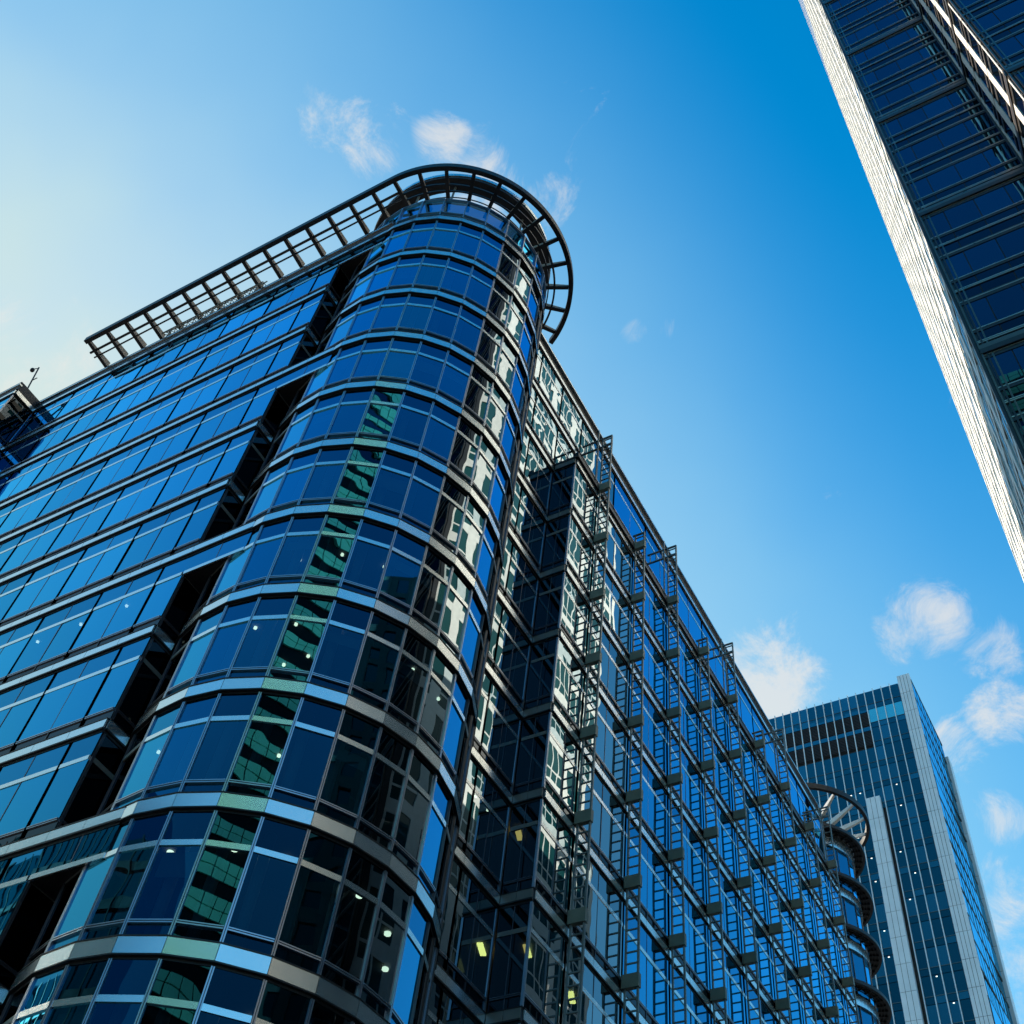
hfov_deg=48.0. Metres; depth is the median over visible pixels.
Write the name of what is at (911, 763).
window
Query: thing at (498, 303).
rotunda window
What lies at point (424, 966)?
recess window
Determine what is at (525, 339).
rotunda window
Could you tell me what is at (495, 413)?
rotunda window
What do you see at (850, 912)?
turret window
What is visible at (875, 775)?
window
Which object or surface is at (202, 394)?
window
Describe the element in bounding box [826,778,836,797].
window
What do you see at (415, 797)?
rotunda window
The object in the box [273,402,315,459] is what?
rotunda window
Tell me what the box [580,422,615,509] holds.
upper window
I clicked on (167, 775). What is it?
rotunda window
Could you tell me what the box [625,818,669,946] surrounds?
ladder bay window
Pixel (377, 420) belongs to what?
rotunda window
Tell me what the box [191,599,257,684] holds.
rotunda window
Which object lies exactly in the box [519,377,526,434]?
recess window
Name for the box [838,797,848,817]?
window
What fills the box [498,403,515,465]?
rotunda window
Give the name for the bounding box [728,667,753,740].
upper window
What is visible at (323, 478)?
rotunda window
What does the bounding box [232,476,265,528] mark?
recess window
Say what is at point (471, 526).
rotunda window
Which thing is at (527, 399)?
recess window
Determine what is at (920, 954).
window
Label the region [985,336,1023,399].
window
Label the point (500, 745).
recess window
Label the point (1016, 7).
front window
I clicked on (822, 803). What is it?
window
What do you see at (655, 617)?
ladder bay window
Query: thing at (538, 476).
recess window
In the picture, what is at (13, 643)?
window
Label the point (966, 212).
window
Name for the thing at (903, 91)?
window
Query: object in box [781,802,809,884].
ladder bay window
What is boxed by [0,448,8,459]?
window
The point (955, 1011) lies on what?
window
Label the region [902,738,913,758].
window
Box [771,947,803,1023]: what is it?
ladder bay window
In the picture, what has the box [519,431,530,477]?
recess window
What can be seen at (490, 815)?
recess window
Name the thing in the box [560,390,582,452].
upper window
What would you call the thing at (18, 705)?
window
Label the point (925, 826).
window
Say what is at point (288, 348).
window
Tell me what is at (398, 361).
rotunda window
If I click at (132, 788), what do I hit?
rotunda window
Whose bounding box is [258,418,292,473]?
recess window
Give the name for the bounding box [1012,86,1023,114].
flank window
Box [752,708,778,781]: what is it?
upper window
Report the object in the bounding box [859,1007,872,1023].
turret window
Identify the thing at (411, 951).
rotunda window
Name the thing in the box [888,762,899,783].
window
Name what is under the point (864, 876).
window
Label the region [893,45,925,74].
window
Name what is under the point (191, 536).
window
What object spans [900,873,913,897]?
window
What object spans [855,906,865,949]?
turret window
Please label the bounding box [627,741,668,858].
ladder bay window
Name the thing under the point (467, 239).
rotunda window
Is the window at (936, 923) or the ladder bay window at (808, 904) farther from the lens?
the window at (936, 923)
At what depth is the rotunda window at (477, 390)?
46.50 m
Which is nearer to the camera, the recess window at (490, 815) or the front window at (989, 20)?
the recess window at (490, 815)
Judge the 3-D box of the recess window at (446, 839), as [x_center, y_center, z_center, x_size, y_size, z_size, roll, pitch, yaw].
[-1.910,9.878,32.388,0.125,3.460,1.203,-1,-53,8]
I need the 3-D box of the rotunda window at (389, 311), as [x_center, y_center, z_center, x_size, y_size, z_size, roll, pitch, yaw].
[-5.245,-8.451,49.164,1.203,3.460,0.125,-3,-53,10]
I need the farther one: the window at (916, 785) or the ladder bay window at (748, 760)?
the window at (916, 785)
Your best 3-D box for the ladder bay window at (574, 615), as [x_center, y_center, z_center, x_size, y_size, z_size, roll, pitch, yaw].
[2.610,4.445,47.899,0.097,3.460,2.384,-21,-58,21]
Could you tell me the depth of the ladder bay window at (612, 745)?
46.49 m
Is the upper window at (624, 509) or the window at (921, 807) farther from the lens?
the window at (921, 807)
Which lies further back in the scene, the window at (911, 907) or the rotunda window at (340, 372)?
the window at (911, 907)
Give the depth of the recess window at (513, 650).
44.07 m
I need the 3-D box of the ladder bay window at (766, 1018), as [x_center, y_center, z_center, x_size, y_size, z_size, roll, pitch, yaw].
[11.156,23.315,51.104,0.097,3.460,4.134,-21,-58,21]
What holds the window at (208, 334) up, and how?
in the office building
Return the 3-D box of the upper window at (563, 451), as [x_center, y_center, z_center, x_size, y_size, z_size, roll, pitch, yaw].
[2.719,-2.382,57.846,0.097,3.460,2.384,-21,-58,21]
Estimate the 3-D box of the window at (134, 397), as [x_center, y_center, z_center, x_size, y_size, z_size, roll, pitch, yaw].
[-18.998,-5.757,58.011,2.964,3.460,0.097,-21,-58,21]
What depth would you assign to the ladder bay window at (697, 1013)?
44.60 m
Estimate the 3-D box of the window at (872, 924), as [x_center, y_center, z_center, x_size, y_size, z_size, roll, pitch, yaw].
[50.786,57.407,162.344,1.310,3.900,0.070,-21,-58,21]
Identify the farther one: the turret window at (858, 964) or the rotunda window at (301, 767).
the turret window at (858, 964)
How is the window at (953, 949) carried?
in the office tower at (878, 755)
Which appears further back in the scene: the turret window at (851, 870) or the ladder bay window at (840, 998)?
the turret window at (851, 870)
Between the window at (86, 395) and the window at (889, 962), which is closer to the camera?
the window at (86, 395)
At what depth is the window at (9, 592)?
45.63 m
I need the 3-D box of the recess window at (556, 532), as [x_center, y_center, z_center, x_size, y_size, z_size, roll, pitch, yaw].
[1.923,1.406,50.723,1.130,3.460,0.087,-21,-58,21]
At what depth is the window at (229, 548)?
38.52 m
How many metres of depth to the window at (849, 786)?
181.34 m
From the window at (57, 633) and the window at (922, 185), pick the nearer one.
the window at (57, 633)
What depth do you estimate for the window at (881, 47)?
67.02 m
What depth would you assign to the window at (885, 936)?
158.64 m
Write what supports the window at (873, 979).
in the office tower at (878, 755)
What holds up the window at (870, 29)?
in the steel tower at (929, 94)
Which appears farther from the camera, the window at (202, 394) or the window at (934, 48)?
the window at (934, 48)
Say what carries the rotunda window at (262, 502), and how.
in the office building
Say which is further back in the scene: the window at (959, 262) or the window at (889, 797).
the window at (889, 797)
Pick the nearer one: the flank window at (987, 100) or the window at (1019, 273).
the window at (1019, 273)
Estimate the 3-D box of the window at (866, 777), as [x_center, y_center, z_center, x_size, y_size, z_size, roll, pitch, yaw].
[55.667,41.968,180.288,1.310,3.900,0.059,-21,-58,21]
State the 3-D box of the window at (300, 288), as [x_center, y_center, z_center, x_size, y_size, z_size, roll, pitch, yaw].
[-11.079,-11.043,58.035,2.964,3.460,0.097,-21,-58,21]
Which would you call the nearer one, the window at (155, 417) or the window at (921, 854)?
the window at (155, 417)
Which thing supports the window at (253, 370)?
in the office building
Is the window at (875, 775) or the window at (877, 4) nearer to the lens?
the window at (877, 4)
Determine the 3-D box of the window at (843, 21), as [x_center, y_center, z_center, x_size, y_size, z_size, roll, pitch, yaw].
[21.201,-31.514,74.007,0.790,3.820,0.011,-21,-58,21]
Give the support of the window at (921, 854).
in the office tower at (878, 755)
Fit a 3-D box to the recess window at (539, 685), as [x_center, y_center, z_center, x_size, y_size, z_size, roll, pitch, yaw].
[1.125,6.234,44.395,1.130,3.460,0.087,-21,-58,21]
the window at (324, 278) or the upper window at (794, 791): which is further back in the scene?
the upper window at (794, 791)
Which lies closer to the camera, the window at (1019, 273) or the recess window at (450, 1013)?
the recess window at (450, 1013)
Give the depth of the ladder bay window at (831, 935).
66.84 m
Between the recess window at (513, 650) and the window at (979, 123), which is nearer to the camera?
the recess window at (513, 650)
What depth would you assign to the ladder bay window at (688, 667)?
60.05 m
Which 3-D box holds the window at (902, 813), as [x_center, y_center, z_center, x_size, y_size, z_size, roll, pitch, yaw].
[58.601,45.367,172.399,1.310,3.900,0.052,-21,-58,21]
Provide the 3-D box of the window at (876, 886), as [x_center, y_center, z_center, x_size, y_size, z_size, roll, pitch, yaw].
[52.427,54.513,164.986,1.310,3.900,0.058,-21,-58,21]
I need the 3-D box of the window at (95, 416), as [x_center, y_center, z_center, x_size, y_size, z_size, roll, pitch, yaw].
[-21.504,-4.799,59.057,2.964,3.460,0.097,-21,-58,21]
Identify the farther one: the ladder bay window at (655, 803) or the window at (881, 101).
the window at (881, 101)
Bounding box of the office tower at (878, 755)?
[769,673,1018,1023]
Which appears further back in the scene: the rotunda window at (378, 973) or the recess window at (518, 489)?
the recess window at (518, 489)
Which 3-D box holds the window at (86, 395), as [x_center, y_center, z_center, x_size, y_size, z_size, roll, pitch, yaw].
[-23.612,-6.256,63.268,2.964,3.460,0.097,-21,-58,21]
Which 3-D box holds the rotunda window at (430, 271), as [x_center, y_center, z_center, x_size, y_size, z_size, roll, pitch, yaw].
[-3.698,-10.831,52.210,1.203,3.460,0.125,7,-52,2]
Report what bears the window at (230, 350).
in the office building
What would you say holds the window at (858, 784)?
in the office tower at (878, 755)
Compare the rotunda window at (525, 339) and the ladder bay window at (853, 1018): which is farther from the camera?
the ladder bay window at (853, 1018)
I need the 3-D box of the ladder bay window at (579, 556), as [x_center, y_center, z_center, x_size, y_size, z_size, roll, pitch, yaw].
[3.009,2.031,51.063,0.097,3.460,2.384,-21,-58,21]
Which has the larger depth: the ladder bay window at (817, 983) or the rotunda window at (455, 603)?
the ladder bay window at (817, 983)
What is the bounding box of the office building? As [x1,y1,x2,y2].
[0,163,891,1023]
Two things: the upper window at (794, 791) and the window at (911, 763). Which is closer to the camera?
the upper window at (794, 791)
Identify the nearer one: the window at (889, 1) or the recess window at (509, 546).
the recess window at (509, 546)
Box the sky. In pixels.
[0,0,1023,1023]
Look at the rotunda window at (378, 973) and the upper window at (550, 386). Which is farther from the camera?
the upper window at (550, 386)
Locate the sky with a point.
(744, 324)
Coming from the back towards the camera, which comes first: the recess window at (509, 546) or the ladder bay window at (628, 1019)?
the recess window at (509, 546)
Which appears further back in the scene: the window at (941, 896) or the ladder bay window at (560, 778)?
the window at (941, 896)
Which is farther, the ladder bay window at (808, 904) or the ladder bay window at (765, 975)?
the ladder bay window at (808, 904)
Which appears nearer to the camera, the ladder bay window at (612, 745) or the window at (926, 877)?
the ladder bay window at (612, 745)
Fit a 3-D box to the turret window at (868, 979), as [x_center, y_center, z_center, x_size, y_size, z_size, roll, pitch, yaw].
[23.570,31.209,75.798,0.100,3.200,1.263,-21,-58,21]
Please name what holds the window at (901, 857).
in the office tower at (878, 755)
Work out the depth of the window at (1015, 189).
47.48 m
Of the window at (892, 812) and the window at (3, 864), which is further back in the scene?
the window at (892, 812)
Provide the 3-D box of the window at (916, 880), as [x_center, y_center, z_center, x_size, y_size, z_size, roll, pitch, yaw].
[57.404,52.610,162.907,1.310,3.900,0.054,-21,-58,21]
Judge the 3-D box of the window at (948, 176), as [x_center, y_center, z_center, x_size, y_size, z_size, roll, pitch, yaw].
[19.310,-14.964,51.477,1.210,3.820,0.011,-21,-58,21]
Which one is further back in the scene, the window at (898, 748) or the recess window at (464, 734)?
the window at (898, 748)
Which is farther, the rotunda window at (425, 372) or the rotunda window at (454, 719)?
the rotunda window at (425, 372)
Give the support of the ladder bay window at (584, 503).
in the office building
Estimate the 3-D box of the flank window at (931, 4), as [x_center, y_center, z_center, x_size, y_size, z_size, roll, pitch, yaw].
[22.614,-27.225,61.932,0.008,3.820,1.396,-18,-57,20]
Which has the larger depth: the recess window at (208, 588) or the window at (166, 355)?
the window at (166, 355)
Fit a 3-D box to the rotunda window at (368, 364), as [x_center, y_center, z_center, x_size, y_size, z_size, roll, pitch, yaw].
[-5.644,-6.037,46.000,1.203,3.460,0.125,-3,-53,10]
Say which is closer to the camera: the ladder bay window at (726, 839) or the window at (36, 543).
the window at (36, 543)
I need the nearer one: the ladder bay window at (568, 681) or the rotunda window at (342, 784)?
the rotunda window at (342, 784)
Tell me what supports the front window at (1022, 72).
in the steel tower at (929, 94)
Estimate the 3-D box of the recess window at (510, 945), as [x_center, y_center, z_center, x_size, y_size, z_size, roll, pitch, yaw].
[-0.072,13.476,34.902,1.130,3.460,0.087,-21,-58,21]
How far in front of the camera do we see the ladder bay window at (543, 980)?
35.23 m
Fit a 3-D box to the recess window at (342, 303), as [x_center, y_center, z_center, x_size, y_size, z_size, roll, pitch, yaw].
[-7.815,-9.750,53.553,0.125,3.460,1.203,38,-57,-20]
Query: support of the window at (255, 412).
in the office building
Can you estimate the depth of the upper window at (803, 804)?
78.49 m
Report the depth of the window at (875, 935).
160.06 m
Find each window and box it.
[0,395,13,411]
[0,396,29,445]
[0,430,45,473]
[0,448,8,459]
[0,453,53,503]
[0,472,13,489]
[0,479,63,537]
[0,500,19,526]
[0,510,74,577]
[0,532,26,570]
[0,547,87,625]
[0,570,34,623]
[0,616,44,683]
[0,672,56,755]
[0,742,72,845]
[0,848,43,933]
[0,858,11,879]
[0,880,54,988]
[0,983,29,1023]
[5,409,39,445]
[5,592,102,681]
[11,968,63,1023]
[13,647,122,750]
[16,391,75,439]
[22,410,85,462]
[23,732,101,837]
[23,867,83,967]
[28,432,96,489]
[28,824,119,880]
[35,458,109,521]
[40,960,107,1023]
[44,488,124,558]
[44,822,128,952]
[54,372,113,420]
[54,523,142,603]
[55,733,124,827]
[62,390,126,443]
[67,566,164,657]
[72,411,140,469]
[77,813,168,940]
[82,636,150,725]
[82,958,157,1023]
[83,435,157,499]
[93,352,153,401]
[96,464,176,535]
[96,721,151,814]
[104,369,168,422]
[110,704,181,810]
[111,637,170,735]
[112,498,200,578]
[117,389,186,447]
[119,811,213,933]
[131,556,190,632]
[132,412,207,477]
[133,332,192,381]
[134,959,210,1023]
[140,695,217,798]
[144,626,195,713]
[148,347,212,401]
[151,439,231,511]
[157,575,200,641]
[162,609,223,698]
[165,366,233,425]
[168,810,260,940]
[173,488,225,553]
[175,310,235,360]
[178,693,257,791]
[183,531,251,574]
[184,387,259,453]
[188,560,226,620]
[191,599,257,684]
[192,966,262,1023]
[193,325,257,379]
[199,488,241,542]
[206,528,259,604]
[208,429,254,486]
[214,342,283,401]
[218,289,278,339]
[220,816,306,954]
[222,692,300,796]
[226,597,293,676]
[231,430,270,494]
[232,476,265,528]
[232,519,290,590]
[239,377,281,428]
[240,302,304,356]
[243,460,289,524]
[250,979,309,1023]
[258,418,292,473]
[261,389,289,436]
[263,266,323,316]
[265,333,303,377]
[265,516,324,582]
[265,595,332,680]
[267,451,318,512]
[268,697,341,808]
[270,829,348,972]
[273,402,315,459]
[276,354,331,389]
[285,375,312,416]
[287,333,316,367]
[289,292,324,332]
[296,393,342,446]
[297,448,350,504]
[300,351,338,401]
[300,515,359,585]
[304,998,350,1023]
[307,600,370,692]
[308,293,335,339]
[309,257,341,293]
[313,709,378,826]
[315,321,337,354]
[317,848,383,994]
[322,342,363,388]
[324,390,371,438]
[325,307,357,349]
[328,265,349,300]
[330,282,355,321]
[330,446,383,506]
[339,235,385,264]
[339,519,394,596]
[344,268,374,307]
[344,298,381,339]
[347,611,403,709]
[348,339,391,381]
[349,252,369,282]
[354,727,410,847]
[355,388,403,439]
[356,870,410,1018]
[362,233,390,268]
[363,259,397,295]
[365,450,414,516]
[368,295,407,331]
[375,529,424,612]
[377,338,419,382]
[380,224,412,257]
[384,628,432,729]
[386,256,422,288]
[386,896,427,1023]
[388,392,431,449]
[388,749,433,872]
[395,294,434,332]
[398,460,442,532]
[402,221,435,250]
[407,341,446,391]
[408,545,450,633]
[410,922,434,1023]
[412,255,447,289]
[414,649,453,753]
[415,774,448,895]
[418,401,457,464]
[422,947,436,1023]
[423,297,459,341]
[426,220,459,250]
[426,981,442,1023]
[429,476,466,551]
[431,800,454,916]
[435,350,470,405]
[436,566,470,655]
[437,860,462,971]
[438,258,471,297]
[438,673,466,777]
[438,991,474,1023]
[439,825,456,921]
[446,416,479,482]
[447,871,497,1011]
[450,305,482,354]
[451,223,481,258]
[453,699,471,800]
[454,495,483,573]
[457,589,482,678]
[457,759,478,852]
[460,724,473,803]
[461,364,491,422]
[463,266,492,309]
[465,769,510,892]
[469,434,496,504]
[470,614,486,702]
[473,518,494,596]
[473,673,491,753]
[474,231,501,270]
[474,319,501,371]
[477,639,488,704]
[481,683,521,793]
[482,382,506,443]
[485,278,510,326]
[485,542,498,619]
[487,456,506,526]
[487,600,503,668]
[487,903,529,1012]
[491,566,500,622]
[494,336,515,391]
[494,610,530,707]
[495,243,518,286]
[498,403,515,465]
[498,479,509,549]
[499,535,513,596]
[502,800,539,893]
[503,503,510,552]
[504,295,523,345]
[506,546,538,634]
[509,356,524,413]
[509,425,518,488]
[509,480,522,533]
[513,259,530,304]
[513,448,520,484]
[514,713,548,793]
[515,489,545,569]
[518,314,531,366]
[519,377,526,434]
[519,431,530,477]
[520,901,566,1023]
[522,399,528,431]
[524,439,552,513]
[525,638,556,708]
[526,277,538,325]
[526,386,536,429]
[527,335,534,387]
[530,356,535,385]
[532,395,558,463]
[532,799,573,923]
[534,348,543,386]
[534,573,562,635]
[535,297,540,344]
[537,318,541,343]
[539,356,563,420]
[542,516,568,571]
[542,712,579,822]
[548,465,573,515]
[550,637,585,736]
[555,431,573,463]
[558,572,589,662]
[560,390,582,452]
[562,943,621,1023]
[564,515,593,597]
[570,464,597,540]
[570,841,623,987]
[576,753,626,887]
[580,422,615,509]
[582,678,628,800]
[587,611,629,725]
[591,553,631,659]
[595,503,632,599]
[614,477,645,562]
[621,1008,633,1023]
[623,905,670,1023]
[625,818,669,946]
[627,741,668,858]
[629,672,667,782]
[631,613,667,715]
[632,560,666,655]
[646,529,674,609]
[667,615,698,707]
[667,669,701,767]
[668,730,703,836]
[669,799,706,912]
[669,875,710,999]
[670,964,711,1023]
[675,577,702,656]
[698,666,729,755]
[700,721,733,816]
[702,623,728,695]
[703,783,737,886]
[705,851,742,962]
[708,929,746,1023]
[727,714,757,801]
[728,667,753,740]
[731,770,762,862]
[735,832,768,931]
[739,900,775,1008]
[744,978,777,1023]
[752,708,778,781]
[755,760,784,844]
[760,816,790,905]
[765,878,798,975]
[769,683,909,1023]
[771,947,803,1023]
[775,747,800,818]
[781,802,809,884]
[787,859,817,947]
[793,920,825,1014]
[797,784,811,836]
[801,990,823,1023]
[805,841,833,922]
[807,801,826,860]
[812,898,841,983]
[820,801,830,820]
[820,961,847,1023]
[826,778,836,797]
[826,846,840,886]
[827,1,842,14]
[828,879,845,941]
[830,798,838,817]
[832,12,850,31]
[835,776,844,791]
[836,849,852,893]
[836,936,853,1002]
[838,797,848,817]
[839,0,860,9]
[839,897,848,937]
[840,28,859,49]
[841,817,851,833]
[843,898,860,944]
[844,2,869,25]
[844,774,854,794]
[845,999,856,1023]
[847,857,857,898]
[847,950,856,993]
[848,794,857,815]
[850,52,869,70]
[850,815,860,834]
[851,950,869,1001]
[853,18,879,43]
[853,772,863,792]
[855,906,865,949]
[855,1007,860,1023]
[856,792,867,813]
[857,66,879,92]
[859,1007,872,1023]
[860,812,870,833]
[860,859,869,882]
[861,769,872,790]
[862,882,873,904]
[863,0,889,16]
[863,958,874,1006]
[864,41,890,63]
[865,789,873,798]
[865,834,874,856]
[867,88,891,116]
[867,856,879,880]
[868,906,877,931]
[870,767,881,787]
[870,931,881,952]
[871,880,883,904]
[872,9,900,33]
[872,56,902,85]
[872,976,875,985]
[874,787,885,807]
[875,904,887,929]
[876,957,886,984]
[878,984,891,1011]
[879,765,890,785]
[880,929,892,955]
[882,77,915,108]
[882,119,904,142]
[883,785,894,806]
[884,743,895,763]
[884,955,897,982]
[885,31,912,52]
[887,0,903,6]
[887,806,899,828]
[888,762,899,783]
[889,982,902,1010]
[891,139,919,173]
[891,827,903,850]
[892,0,918,23]
[892,783,904,804]
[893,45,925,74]
[893,740,904,760]
[896,850,908,873]
[897,760,908,781]
[897,803,908,825]
[898,108,930,135]
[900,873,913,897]
[901,825,913,848]
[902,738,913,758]
[902,780,913,801]
[905,66,940,97]
[905,169,936,206]
[905,897,918,923]
[906,22,931,42]
[906,758,918,778]
[906,801,918,823]
[906,848,918,871]
[907,127,946,165]
[910,871,923,895]
[910,923,923,949]
[911,778,923,799]
[911,823,923,846]
[915,36,945,63]
[915,845,928,869]
[915,895,928,921]
[915,949,929,976]
[916,799,928,821]
[920,821,933,843]
[920,869,933,893]
[920,920,934,947]
[921,4,930,23]
[921,976,935,1005]
[922,96,956,123]
[922,157,965,198]
[925,212,954,245]
[925,843,938,867]
[926,0,938,19]
[926,893,939,918]
[926,947,940,974]
[926,1005,939,1023]
[929,57,961,86]
[930,17,944,43]
[930,866,944,891]
[931,918,945,945]
[932,974,946,1003]
[933,116,974,153]
[936,0,947,14]
[936,891,950,916]
[936,945,951,972]
[937,1003,950,1023]
[938,11,954,42]
[938,241,976,289]
[941,916,956,943]
[942,972,957,1001]
[944,199,986,236]
[945,38,960,67]
[947,86,978,112]
[947,943,962,970]
[948,1001,962,1023]
[950,145,994,186]
[951,9,965,38]
[953,970,969,999]
[954,0,983,13]
[958,38,971,65]
[958,228,1010,280]
[958,285,1001,339]
[959,105,998,141]
[960,999,975,1023]
[964,25,984,63]
[965,66,977,91]
[967,6,1004,36]
[971,55,991,93]
[974,187,1017,223]
[978,84,997,119]
[978,134,1020,173]
[980,271,1023,330]
[984,51,1006,92]
[985,30,1023,65]
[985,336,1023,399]
[987,0,1023,26]
[989,215,1023,267]
[991,82,1013,123]
[998,112,1019,151]
[1004,178,1023,210]
[1006,328,1023,371]
[1008,22,1023,45]
[1009,398,1023,436]
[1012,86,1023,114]
[1014,71,1023,87]
[1014,267,1023,287]
[1019,119,1023,137]
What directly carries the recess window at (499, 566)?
in the office building
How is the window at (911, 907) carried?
in the office tower at (878, 755)
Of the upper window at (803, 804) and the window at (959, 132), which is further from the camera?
the upper window at (803, 804)
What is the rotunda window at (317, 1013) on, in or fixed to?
in the office building
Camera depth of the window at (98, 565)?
43.22 m
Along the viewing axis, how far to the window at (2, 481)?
58.54 m
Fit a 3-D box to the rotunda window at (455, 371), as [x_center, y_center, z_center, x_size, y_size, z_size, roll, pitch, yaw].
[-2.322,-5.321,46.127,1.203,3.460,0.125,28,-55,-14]
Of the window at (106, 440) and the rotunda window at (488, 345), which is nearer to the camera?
the rotunda window at (488, 345)
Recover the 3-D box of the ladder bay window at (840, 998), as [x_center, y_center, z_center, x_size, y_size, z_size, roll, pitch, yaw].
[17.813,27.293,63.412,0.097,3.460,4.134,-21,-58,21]
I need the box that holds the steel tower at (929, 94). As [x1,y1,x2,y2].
[799,0,1023,580]
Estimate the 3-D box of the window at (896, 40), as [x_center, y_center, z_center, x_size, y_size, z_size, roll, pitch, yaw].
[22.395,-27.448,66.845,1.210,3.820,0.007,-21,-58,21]
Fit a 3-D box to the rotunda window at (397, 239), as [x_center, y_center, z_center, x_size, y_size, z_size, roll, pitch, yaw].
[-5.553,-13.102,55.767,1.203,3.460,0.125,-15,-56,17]
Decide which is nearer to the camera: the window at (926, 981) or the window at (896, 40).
the window at (896, 40)
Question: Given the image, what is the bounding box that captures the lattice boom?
[162,281,267,335]
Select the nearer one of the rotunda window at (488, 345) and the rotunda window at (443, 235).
the rotunda window at (488, 345)
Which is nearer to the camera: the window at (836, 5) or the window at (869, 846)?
the window at (836, 5)
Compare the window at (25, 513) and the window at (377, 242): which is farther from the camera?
the window at (377, 242)
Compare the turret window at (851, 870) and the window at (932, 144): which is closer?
the window at (932, 144)
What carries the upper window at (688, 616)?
in the office building
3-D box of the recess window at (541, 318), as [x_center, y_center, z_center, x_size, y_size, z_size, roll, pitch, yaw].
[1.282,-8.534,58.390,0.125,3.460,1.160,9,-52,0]
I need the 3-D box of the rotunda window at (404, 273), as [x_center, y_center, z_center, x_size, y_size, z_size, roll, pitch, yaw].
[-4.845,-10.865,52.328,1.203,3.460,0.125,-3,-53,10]
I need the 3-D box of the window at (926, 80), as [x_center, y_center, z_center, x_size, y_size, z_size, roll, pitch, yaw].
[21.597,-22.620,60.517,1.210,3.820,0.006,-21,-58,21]
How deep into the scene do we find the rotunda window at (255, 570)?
36.80 m
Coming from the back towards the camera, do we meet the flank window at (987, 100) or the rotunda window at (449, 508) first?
the flank window at (987, 100)
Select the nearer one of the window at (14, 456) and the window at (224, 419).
the window at (224, 419)
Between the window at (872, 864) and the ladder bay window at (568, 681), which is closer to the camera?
the ladder bay window at (568, 681)
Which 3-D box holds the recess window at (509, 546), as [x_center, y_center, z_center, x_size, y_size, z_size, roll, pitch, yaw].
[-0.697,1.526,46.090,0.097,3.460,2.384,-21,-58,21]
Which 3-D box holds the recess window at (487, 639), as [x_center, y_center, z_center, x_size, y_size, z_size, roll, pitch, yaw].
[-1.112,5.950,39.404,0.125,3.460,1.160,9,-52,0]
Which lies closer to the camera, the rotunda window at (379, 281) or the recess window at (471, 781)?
the recess window at (471, 781)
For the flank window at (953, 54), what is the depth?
59.58 m
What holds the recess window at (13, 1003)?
in the office building
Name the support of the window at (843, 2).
in the steel tower at (929, 94)
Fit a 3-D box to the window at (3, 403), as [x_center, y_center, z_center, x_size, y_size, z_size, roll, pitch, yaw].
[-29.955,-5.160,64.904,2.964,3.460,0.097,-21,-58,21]
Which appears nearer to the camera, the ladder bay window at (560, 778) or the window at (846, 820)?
the ladder bay window at (560, 778)
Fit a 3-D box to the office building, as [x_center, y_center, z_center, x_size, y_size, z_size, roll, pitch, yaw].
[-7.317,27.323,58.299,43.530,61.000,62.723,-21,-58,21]
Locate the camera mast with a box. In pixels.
[27,367,39,388]
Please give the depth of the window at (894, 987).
152.32 m
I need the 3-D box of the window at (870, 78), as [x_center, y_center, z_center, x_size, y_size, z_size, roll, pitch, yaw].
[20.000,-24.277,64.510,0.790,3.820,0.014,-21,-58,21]
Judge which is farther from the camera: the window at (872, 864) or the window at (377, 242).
the window at (872, 864)
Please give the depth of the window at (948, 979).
149.72 m
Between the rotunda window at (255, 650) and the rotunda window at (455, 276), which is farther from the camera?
the rotunda window at (455, 276)
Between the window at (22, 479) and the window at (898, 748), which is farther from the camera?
the window at (898, 748)
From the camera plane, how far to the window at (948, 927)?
155.53 m
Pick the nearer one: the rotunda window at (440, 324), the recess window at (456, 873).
the recess window at (456, 873)
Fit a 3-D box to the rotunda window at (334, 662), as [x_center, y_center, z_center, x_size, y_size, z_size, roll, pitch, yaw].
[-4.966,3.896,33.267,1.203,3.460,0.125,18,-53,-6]
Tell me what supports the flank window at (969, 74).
in the steel tower at (929, 94)
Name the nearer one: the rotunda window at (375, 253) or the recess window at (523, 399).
the recess window at (523, 399)
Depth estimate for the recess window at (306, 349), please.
51.50 m
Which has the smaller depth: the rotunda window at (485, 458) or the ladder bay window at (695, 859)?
the rotunda window at (485, 458)
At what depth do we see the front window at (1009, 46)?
47.89 m
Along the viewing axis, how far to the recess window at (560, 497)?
53.87 m
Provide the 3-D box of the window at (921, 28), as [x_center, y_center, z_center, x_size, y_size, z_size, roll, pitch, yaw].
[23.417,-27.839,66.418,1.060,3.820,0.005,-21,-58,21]
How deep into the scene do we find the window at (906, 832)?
169.24 m
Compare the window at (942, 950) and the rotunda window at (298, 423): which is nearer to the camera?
the rotunda window at (298, 423)
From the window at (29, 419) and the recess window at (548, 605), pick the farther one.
the window at (29, 419)
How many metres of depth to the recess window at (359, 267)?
56.84 m
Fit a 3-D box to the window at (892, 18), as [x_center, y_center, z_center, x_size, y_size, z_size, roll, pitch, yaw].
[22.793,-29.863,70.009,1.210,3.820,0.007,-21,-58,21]
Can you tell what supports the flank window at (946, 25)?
in the steel tower at (929, 94)
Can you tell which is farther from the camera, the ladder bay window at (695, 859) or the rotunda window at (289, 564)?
the ladder bay window at (695, 859)
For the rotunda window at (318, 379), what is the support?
in the office building
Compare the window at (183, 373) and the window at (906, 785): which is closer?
the window at (183, 373)
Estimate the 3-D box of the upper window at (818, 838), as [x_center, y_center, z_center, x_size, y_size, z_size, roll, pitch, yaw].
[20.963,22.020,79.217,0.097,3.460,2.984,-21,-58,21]
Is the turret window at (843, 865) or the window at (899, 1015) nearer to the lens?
the turret window at (843, 865)
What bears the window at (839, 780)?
in the office tower at (878, 755)
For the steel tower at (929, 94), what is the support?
on the ground
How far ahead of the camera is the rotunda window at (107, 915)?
27.25 m
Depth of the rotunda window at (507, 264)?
56.04 m
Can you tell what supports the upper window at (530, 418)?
in the office building

